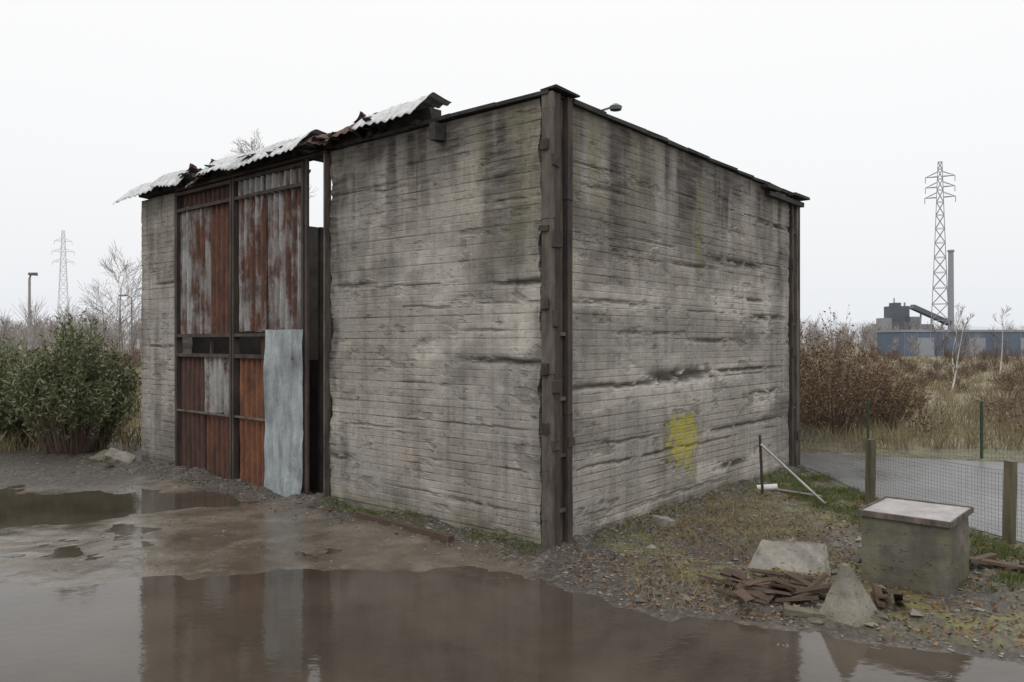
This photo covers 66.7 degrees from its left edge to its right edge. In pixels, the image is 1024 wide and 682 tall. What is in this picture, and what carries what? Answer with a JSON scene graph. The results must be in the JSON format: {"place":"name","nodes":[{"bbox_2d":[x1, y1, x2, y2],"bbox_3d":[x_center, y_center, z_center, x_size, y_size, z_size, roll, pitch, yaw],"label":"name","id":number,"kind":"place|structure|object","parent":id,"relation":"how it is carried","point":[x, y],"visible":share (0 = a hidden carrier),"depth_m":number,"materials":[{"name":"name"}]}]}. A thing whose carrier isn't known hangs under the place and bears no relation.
{"place":"outdoors","nodes":[
{"label":"outdoors","id":0,"kind":"place"},
{"bbox_2d":[0,343,1023,664],"bbox_3d":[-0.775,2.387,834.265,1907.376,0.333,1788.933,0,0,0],"label":"ground","id":1,"kind":"structure","parent":0,"point":[186,539],"depth_m":9.29,"materials":[{"name":"brown soil"}]},
{"bbox_2d":[0,336,54,445],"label":"evergreen bush","id":2,"kind":"object","parent":1,"relation":"on","point":[8,422],"visible":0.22,"depth_m":18.19,"materials":[{"name":"green plant"}]},
{"bbox_2d":[28,273,37,362],"bbox_3d":[-24.691,-0.516,39.995,0.479,6.032,0.301,0,0,0],"label":"street lamp","id":3,"kind":"object","parent":1,"relation":"on","point":[29,309],"visible":0.7,"depth_m":39.95,"materials":[{"name":"metal"}]},
{"bbox_2d":[52,230,74,323],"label":"electricity pylon","id":4,"kind":"object","parent":1,"relation":"on","point":[60,268],"visible":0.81,"depth_m":299.59,"materials":[{"name":"metal"}]},
{"bbox_2d":[0,306,141,453],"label":"evergreen bush","id":5,"kind":"object","parent":1,"relation":"on","point":[76,391],"visible":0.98,"depth_m":16.89,"materials":[{"name":"green plant"}]},
{"bbox_2d":[88,450,107,462],"bbox_3d":[-8.344,2.385,15.899,0.324,0.166,0.468,6,19,14],"label":"broken slab","id":6,"kind":"object","parent":1,"relation":"on","point":[97,458],"depth_m":15.75,"materials":[{"name":"concrete"}]},
{"bbox_2d":[58,241,141,364],"bbox_3d":[-15.852,-0.795,30.961,3.798,6.363,3.484,0,0,-21],"label":"bare tree","id":7,"kind":"object","parent":1,"relation":"on","point":[125,271],"visible":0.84,"depth_m":30.73,"materials":[{"name":"grey plant"}]},
{"bbox_2d":[67,278,140,364],"bbox_3d":[-19.379,-0.369,37.265,3.212,5.457,2.931,0,0,35],"label":"bare tree","id":8,"kind":"object","parent":1,"relation":"on","point":[108,317],"visible":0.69,"depth_m":37.31,"materials":[{"name":"grey plant"}]},
{"bbox_2d":[75,256,141,364],"bbox_3d":[-16.843,-0.738,34.089,4.450,6.201,3.077,0,0,0],"label":"bare tree","id":9,"kind":"object","parent":1,"relation":"on","point":[121,338],"visible":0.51,"depth_m":34.21,"materials":[{"name":"grey plant"}]},
{"bbox_2d":[102,448,135,466],"bbox_3d":[-7.746,2.322,15.351,0.520,0.193,0.449,24,10,-16],"label":"broken slab","id":10,"kind":"object","parent":1,"relation":"on","point":[114,457],"depth_m":15.21,"materials":[{"name":"concrete"}]},
{"bbox_2d":[125,295,132,360],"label":"street lamp","id":11,"kind":"object","parent":1,"relation":"on","point":[131,331],"visible":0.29,"depth_m":69.94,"materials":[{"name":"grey metal"}]},
{"bbox_2d":[141,192,191,464],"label":"front pier","id":12,"kind":"structure","parent":1,"relation":"on","point":[158,357],"depth_m":15.12,"materials":[{"name":"concrete"}]},
{"bbox_2d":[174,150,330,497],"bbox_3d":[-4.495,-0.170,13.183,4.642,5.394,0.232,0,0,40],"label":"door frame","id":13,"kind":"object","parent":1,"relation":"on","point":[231,181],"visible":0.67,"depth_m":13.08,"materials":[{"name":"brown metal"}]},
{"bbox_2d":[181,356,206,467],"bbox_3d":[-5.844,1.349,14.329,0.960,2.196,0.115,0,0,40],"label":"sheet door","id":14,"kind":"structure","parent":13,"relation":"attached to","point":[193,437],"depth_m":14.30,"materials":[{"name":"brown metal"}]},
{"bbox_2d":[180,207,210,333],"bbox_3d":[-5.822,-1.285,14.293,1.040,2.406,0.115,0,0,40],"label":"door sheet","id":15,"kind":"object","parent":13,"relation":"attached to","point":[195,228],"depth_m":14.20,"materials":[{"name":"metal"}]},
{"bbox_2d":[182,186,228,207],"bbox_3d":[-5.466,-2.630,14.047,1.900,0.280,0.108,0,0,40],"label":"door sheet","id":16,"kind":"object","parent":13,"relation":"attached to","point":[212,195],"depth_m":14.11,"materials":[{"name":"brown metal"}]},
{"bbox_2d":[204,357,228,413],"bbox_3d":[-5.160,0.772,13.728,0.980,1.054,0.105,0,0,40],"label":"door sheet","id":17,"kind":"object","parent":13,"relation":"attached to","point":[216,384],"depth_m":13.76,"materials":[{"name":"metal"}]},
{"bbox_2d":[206,413,228,477],"bbox_3d":[-5.119,1.844,13.746,0.940,1.183,0.106,0,0,40],"label":"sheet door","id":18,"kind":"structure","parent":13,"relation":"attached to","point":[217,447],"depth_m":13.79,"materials":[{"name":"brown metal"}]},
{"bbox_2d":[211,203,228,333],"bbox_3d":[-5.085,-1.293,13.708,0.880,2.360,0.107,0,0,40],"label":"door sheet","id":19,"kind":"object","parent":13,"relation":"attached to","point":[219,269],"depth_m":13.78,"materials":[{"name":"brown metal"}]},
{"bbox_2d":[240,358,264,486],"bbox_3d":[-4.292,1.354,13.020,0.940,2.205,0.109,0,0,40],"label":"sheet door","id":20,"kind":"structure","parent":13,"relation":"attached to","point":[252,458],"depth_m":13.03,"materials":[{"name":"brown metal"}]},
{"bbox_2d":[239,194,268,331],"bbox_3d":[-4.320,-1.279,13.018,0.900,2.262,0.110,0,0,40],"label":"sheet door","id":21,"kind":"structure","parent":13,"relation":"attached to","point":[253,267],"depth_m":13.01,"materials":[{"name":"brown metal"}]},
{"bbox_2d":[261,337,264,354],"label":"door sheet","id":22,"kind":"object","parent":13,"relation":"attached to","point":[262,345],"depth_m":12.81,"materials":[{"name":"metal"}]},
{"bbox_2d":[238,167,300,199],"bbox_3d":[-3.941,-2.585,12.691,1.900,0.390,0.107,0,0,40],"label":"sheet door","id":23,"kind":"structure","parent":13,"relation":"attached to","point":[275,180],"depth_m":12.68,"materials":[{"name":"metal"}]},
{"bbox_2d":[263,329,302,497],"bbox_3d":[-3.614,1.162,12.273,1.020,2.693,0.093,0,0,40],"label":"sheet door","id":24,"kind":"structure","parent":13,"relation":"attached to","point":[283,390],"depth_m":12.28,"materials":[{"name":"grey metal"}]},
{"bbox_2d":[268,188,300,329],"bbox_3d":[-3.587,-1.268,12.437,1.030,2.272,0.110,0,0,40],"label":"sheet door","id":25,"kind":"structure","parent":13,"relation":"attached to","point":[284,255],"depth_m":12.49,"materials":[{"name":"metal"}]},
{"bbox_2d":[192,226,317,358],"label":"side wall","id":26,"kind":"structure","parent":1,"relation":"on","point":[247,345],"depth_m":18.29,"materials":[{"name":"concrete"}]},
{"bbox_2d":[227,128,315,198],"bbox_3d":[-9.771,-3.112,30.311,5.137,11.010,5.463,0,0,0],"label":"bare tree","id":27,"kind":"object","parent":1,"relation":"on","point":[251,146],"visible":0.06,"depth_m":30.77,"materials":[{"name":"grey plant"}]},
{"bbox_2d":[239,227,333,492],"bbox_3d":[-3.736,0.350,14.381,3.800,4.300,2.300,0,0,40],"label":"partition","id":28,"kind":"object","parent":1,"relation":"on","point":[315,424],"visible":0.11,"depth_m":12.31,"materials":[{"name":"concrete"}]},
{"bbox_2d":[309,506,501,552],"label":"timber beam","id":29,"kind":"structure","parent":1,"relation":"on","point":[437,535],"depth_m":9.98,"materials":[{"name":"brown wood"}]},
{"bbox_2d":[329,98,541,543],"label":"front wall","id":30,"kind":"structure","parent":1,"relation":"on","point":[435,358],"depth_m":10.10,"materials":[{"name":"concrete"}]},
{"bbox_2d":[0,291,1022,359],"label":"distant treeline","id":31,"kind":"object","parent":1,"relation":"on","point":[7,330],"visible":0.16,"depth_m":132.77,"materials":[{"name":"plant"}]},
{"bbox_2d":[0,485,1023,681],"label":"puddle water","id":32,"kind":"structure","parent":1,"relation":"on","point":[462,623],"depth_m":6.63,"materials":[{"name":"liquid"}]},
{"bbox_2d":[0,355,1023,453],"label":"dry grass","id":33,"kind":"structure","parent":1,"relation":"on","point":[9,447],"depth_m":19.87,"materials":[{"name":"brown plant"}]},
{"bbox_2d":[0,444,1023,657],"bbox_3d":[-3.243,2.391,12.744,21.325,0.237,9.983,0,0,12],"label":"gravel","id":34,"kind":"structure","parent":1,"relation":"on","point":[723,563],"depth_m":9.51,"materials":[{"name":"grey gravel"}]},
{"bbox_2d":[2,342,1023,437],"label":"scrub","id":35,"kind":"object","parent":1,"relation":"on","point":[1017,379],"visible":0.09,"depth_m":40.52,"materials":[{"name":"brown plant"}]},
{"bbox_2d":[538,91,574,548],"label":"corner column","id":36,"kind":"structure","parent":1,"relation":"on","point":[556,368],"depth_m":8.98,"materials":[{"name":"metal"}]},
{"bbox_2d":[317,465,808,553],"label":"wall weeds","id":37,"kind":"object","parent":1,"relation":"on","point":[345,508],"depth_m":10.22,"materials":[{"name":"green plant"}]},
{"bbox_2d":[178,470,1023,649],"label":"fallen leaves","id":38,"kind":"object","parent":1,"relation":"on","point":[885,610],"visible":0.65,"depth_m":8.15,"materials":[{"name":"brown plant"}]},
{"bbox_2d":[651,515,675,527],"bbox_3d":[2.002,2.405,10.302,0.276,0.149,0.219,12,1,-22],"label":"concrete lump","id":39,"kind":"object","parent":1,"relation":"on","point":[664,520],"visible":0.75,"depth_m":10.22,"materials":[{"name":"grey concrete"}]},
{"bbox_2d":[569,106,789,535],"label":"wall","id":40,"kind":"structure","parent":1,"relation":"on","point":[680,297],"depth_m":11.05,"materials":[{"name":"concrete"}]},
{"bbox_2d":[335,84,791,193],"bbox_3d":[1.395,-2.823,13.056,4.047,0.199,7.629,0,0,40],"label":"roof coping","id":41,"kind":"object","parent":40,"relation":"on","point":[556,88],"visible":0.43,"depth_m":10.14,"materials":[{"name":"black metal"}]},
{"bbox_2d":[139,107,440,198],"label":"roof battens","id":42,"kind":"object","parent":41,"relation":"on","point":[416,117],"visible":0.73,"depth_m":11.67,"materials":[{"name":"black wood"}]},
{"bbox_2d":[112,182,154,204],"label":"roof sheet","id":43,"kind":"object","parent":42,"relation":"on","point":[141,189],"visible":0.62,"depth_m":15.29,"materials":[{"name":"metal"}]},
{"bbox_2d":[150,168,199,186],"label":"roof sheet","id":44,"kind":"object","parent":42,"relation":"on","point":[168,179],"visible":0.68,"depth_m":14.45,"materials":[{"name":"metal"}]},
{"bbox_2d":[187,163,196,171],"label":"torn sheet","id":45,"kind":"object","parent":44,"relation":"on","point":[192,167],"visible":1,"depth_m":14.18,"materials":[{"name":"brown metal"}]},
{"bbox_2d":[185,170,212,187],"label":"roof sheet","id":46,"kind":"object","parent":42,"relation":"on","point":[196,180],"visible":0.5,"depth_m":13.79,"materials":[{"name":"metal"}]},
{"bbox_2d":[195,151,253,175],"bbox_3d":[-4.694,-2.996,13.396,1.401,0.406,0.943,0,0,40],"label":"roof sheet","id":47,"kind":"object","parent":42,"relation":"on","point":[228,163],"visible":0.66,"depth_m":13.14,"materials":[{"name":"metal"}]},
{"bbox_2d":[234,129,326,168],"bbox_3d":[-3.568,-3.012,12.445,1.652,0.448,0.949,0,0,40],"label":"roof sheet","id":48,"kind":"object","parent":42,"relation":"on","point":[289,144],"visible":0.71,"depth_m":12.18,"materials":[{"name":"metal"}]},
{"bbox_2d":[305,129,350,145],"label":"roof sheet","id":49,"kind":"object","parent":42,"relation":"on","point":[318,142],"visible":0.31,"depth_m":11.54,"materials":[{"name":"metal"}]},
{"bbox_2d":[322,112,377,143],"bbox_3d":[-2.125,-3.024,11.286,0.953,0.377,0.867,0,0,40],"label":"roof sheet","id":50,"kind":"object","parent":42,"relation":"on","point":[345,130],"visible":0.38,"depth_m":11.12,"materials":[{"name":"metal"}]},
{"bbox_2d":[353,111,365,122],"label":"torn sheet","id":51,"kind":"object","parent":50,"relation":"on","point":[361,115],"visible":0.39,"depth_m":11.06,"materials":[{"name":"metal"}]},
{"bbox_2d":[352,92,451,129],"bbox_3d":[-1.531,-3.083,10.633,1.300,0.376,0.703,0,0,40],"label":"roof sheet","id":52,"kind":"object","parent":42,"relation":"on","point":[433,99],"visible":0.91,"depth_m":10.43,"materials":[{"name":"metal"}]},
{"bbox_2d":[601,103,621,111],"bbox_3d":[1.278,-2.889,10.101,0.301,0.382,0.170,0,0,-6],"label":"floodlight","id":53,"kind":"object","parent":41,"relation":"on","point":[615,107],"visible":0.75,"depth_m":10.08,"materials":[{"name":"grey metal"}]},
{"bbox_2d":[758,435,763,493],"bbox_3d":[3.965,2.000,12.375,0.043,1.003,0.102,0,0,-31],"label":"steel post","id":54,"kind":"object","parent":1,"relation":"on","point":[761,466],"visible":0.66,"depth_m":12.36,"materials":[{"name":"metal"}]},
{"bbox_2d":[696,567,832,605],"bbox_3d":[2.486,2.376,7.564,1.156,0.268,1.015,0,0,-13],"label":"rotten plank pile","id":55,"kind":"object","parent":1,"relation":"on","point":[745,590],"visible":0.98,"depth_m":7.43,"materials":[{"name":"brown wood"}]},
{"bbox_2d":[757,484,777,489],"bbox_3d":[4.150,2.380,12.650,0.329,0.138,0.099,0,0,18],"label":"white pipe","id":56,"kind":"object","parent":1,"relation":"on","point":[770,486],"visible":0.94,"depth_m":12.60,"materials":[{"name":"plastic"}]},
{"bbox_2d":[747,539,830,575],"bbox_3d":[2.959,2.349,8.327,0.831,0.133,0.508,3,35,20],"label":"broken slab","id":57,"kind":"object","parent":1,"relation":"on","point":[797,557],"depth_m":8.29,"materials":[{"name":"concrete"}]},
{"bbox_2d":[760,443,825,503],"bbox_3d":[4.300,2.030,11.950,0.039,0.812,1.086,0,0,-41],"label":"leaning pipe","id":58,"kind":"object","parent":1,"relation":"on","point":[792,473],"visible":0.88,"depth_m":11.92,"materials":[{"name":"metal"}]},
{"bbox_2d":[788,197,799,465],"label":"corner column","id":59,"kind":"structure","parent":1,"relation":"on","point":[794,337],"depth_m":14.78,"materials":[{"name":"metal"}]},
{"bbox_2d":[429,122,809,207],"bbox_3d":[2.426,-2.683,12.332,8.390,0.256,0.735,0,0,-38],"label":"beam stub","id":60,"kind":"object","parent":59,"relation":"on","point":[437,131],"visible":1,"depth_m":13.67,"materials":[{"name":"black wood"}]},
{"bbox_2d":[603,489,986,641],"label":"waste ground grass","id":61,"kind":"structure","parent":1,"relation":"on","point":[697,588],"depth_m":9.58,"materials":[{"name":"plant"}]},
{"bbox_2d":[774,488,821,497],"bbox_3d":[4.500,2.395,12.275,0.044,0.052,0.821,0,0,-38],"label":"white pipe","id":62,"kind":"object","parent":1,"relation":"on","point":[790,491],"visible":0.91,"depth_m":12.32,"materials":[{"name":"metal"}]},
{"bbox_2d":[782,604,824,616],"bbox_3d":[2.617,2.452,6.999,0.346,0.091,0.129,6,4,11],"label":"concrete lump","id":63,"kind":"object","parent":1,"relation":"on","point":[788,610],"visible":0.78,"depth_m":6.96,"materials":[{"name":"beige concrete"}]},
{"bbox_2d":[592,497,1023,628],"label":"rubble","id":64,"kind":"object","parent":1,"relation":"on","point":[913,612],"visible":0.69,"depth_m":7.81,"materials":[{"name":"stone"}]},
{"bbox_2d":[800,322,818,392],"bbox_3d":[7.349,0.340,22.387,3.522,4.225,3.576,0,0,0],"label":"bramble shrub","id":65,"kind":"object","parent":1,"relation":"on","point":[806,336],"visible":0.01,"depth_m":22.16,"materials":[{"name":"brown plant"}]},
{"bbox_2d":[800,357,829,438],"bbox_3d":[6.921,1.295,19.209,1.734,2.339,1.789,0,0,0],"label":"bramble shrub","id":66,"kind":"object","parent":1,"relation":"on","point":[808,401],"visible":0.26,"depth_m":18.91,"materials":[{"name":"brown plant"}]},
{"bbox_2d":[819,563,878,626],"bbox_3d":[3.019,2.261,6.949,0.501,0.546,0.444,-4,6,-43],"label":"concrete pyramid block","id":67,"kind":"object","parent":1,"relation":"on","point":[848,601],"depth_m":6.86,"materials":[{"name":"grey concrete"}]},
{"bbox_2d":[800,305,902,437],"bbox_3d":[8.418,0.715,20.031,3.342,3.430,3.287,0,0,-34],"label":"bramble shrub","id":68,"kind":"object","parent":1,"relation":"on","point":[856,395],"visible":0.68,"depth_m":19.54,"materials":[{"name":"brown plant"}]},
{"bbox_2d":[829,350,935,429],"bbox_3d":[10.272,1.344,21.745,2.743,2.214,2.602,0,0,0],"label":"bramble shrub","id":69,"kind":"object","parent":1,"relation":"on","point":[885,413],"visible":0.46,"depth_m":21.33,"materials":[{"name":"brown plant"}]},
{"bbox_2d":[763,468,1023,592],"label":"grass verge","id":70,"kind":"object","parent":1,"relation":"on","point":[1000,549],"depth_m":11.18,"materials":[{"name":"plant"}]},
{"bbox_2d":[800,423,1023,544],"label":"wire fence","id":71,"kind":"object","parent":1,"relation":"on","point":[1009,494],"visible":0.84,"depth_m":10.60,"materials":[{"name":"metal"}]},
{"bbox_2d":[800,399,1023,458],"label":"green wire fence","id":72,"kind":"object","parent":1,"relation":"on","point":[968,433],"visible":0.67,"depth_m":16.45,"materials":[{"name":"green metal"}]},
{"bbox_2d":[873,298,952,343],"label":"factory building","id":73,"kind":"structure","parent":1,"relation":"on","point":[896,314],"depth_m":220.00,"materials":[{"name":"concrete"}]},
{"bbox_2d":[857,496,973,595],"bbox_3d":[4.165,2.127,8.024,0.863,0.808,0.943,0,0,42],"label":"concrete inspection box","id":74,"kind":"object","parent":1,"relation":"on","point":[917,545],"visible":0.93,"depth_m":7.73,"materials":[{"name":"concrete"}]},
{"bbox_2d":[924,161,955,329],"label":"electricity pylon","id":75,"kind":"object","parent":1,"relation":"on","point":[942,215],"visible":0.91,"depth_m":149.58,"materials":[{"name":"metal"}]},
{"bbox_2d":[926,323,957,402],"bbox_3d":[16.347,0.844,29.967,1.017,3.229,1.261,0,0,0],"label":"birch tree","id":76,"kind":"object","parent":1,"relation":"on","point":[945,354],"visible":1,"depth_m":29.90,"materials":[{"name":"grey plant"}]},
{"bbox_2d":[870,553,1023,607],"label":"broken planks","id":77,"kind":"object","parent":1,"relation":"on","point":[879,595],"visible":0.92,"depth_m":8.04,"materials":[{"name":"brown wood"}]},
{"bbox_2d":[876,330,1023,355],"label":"blue warehouse","id":78,"kind":"structure","parent":1,"relation":"on","point":[885,339],"depth_m":121.00,"materials":[{"name":"blue metal"}]},
{"bbox_2d":[947,250,954,329],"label":"factory chimney","id":79,"kind":"object","parent":1,"relation":"on","point":[951,281],"visible":0.74,"depth_m":218.38,"materials":[{"name":"concrete"}]},
{"bbox_2d":[945,302,966,374],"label":"birch tree","id":80,"kind":"object","parent":1,"relation":"on","point":[959,317],"visible":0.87,"depth_m":51.88,"materials":[{"name":"grey plant"}]},
{"bbox_2d":[940,314,973,393],"bbox_3d":[19.026,0.567,33.313,1.456,3.666,1.060,0,0,0],"label":"birch tree","id":81,"kind":"object","parent":1,"relation":"on","point":[965,342],"visible":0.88,"depth_m":33.39,"materials":[{"name":"white plant"}]},
{"bbox_2d":[985,306,1017,373],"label":"birch tree","id":82,"kind":"object","parent":1,"relation":"on","point":[1005,347],"visible":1,"depth_m":40.97,"materials":[{"name":"grey plant"}]},
{"bbox_2d":[0,321,1023,342],"bbox_3d":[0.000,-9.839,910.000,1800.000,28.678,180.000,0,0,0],"label":"distant hills","id":83,"kind":"structure","parent":0,"point":[837,326],"depth_m":854.07,"materials":[{"name":"grey"}]},
{"bbox_2d":[0,0,1023,326],"label":"sky","id":84,"kind":"structure","parent":0,"point":[846,106],"materials":[{"name":"white"}]},
{"bbox_2d":[801,453,1023,542],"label":"asphalt road","id":85,"kind":"structure","parent":0,"point":[835,466],"depth_m":13.70,"materials":[{"name":"grey asphalt"}]}
]}

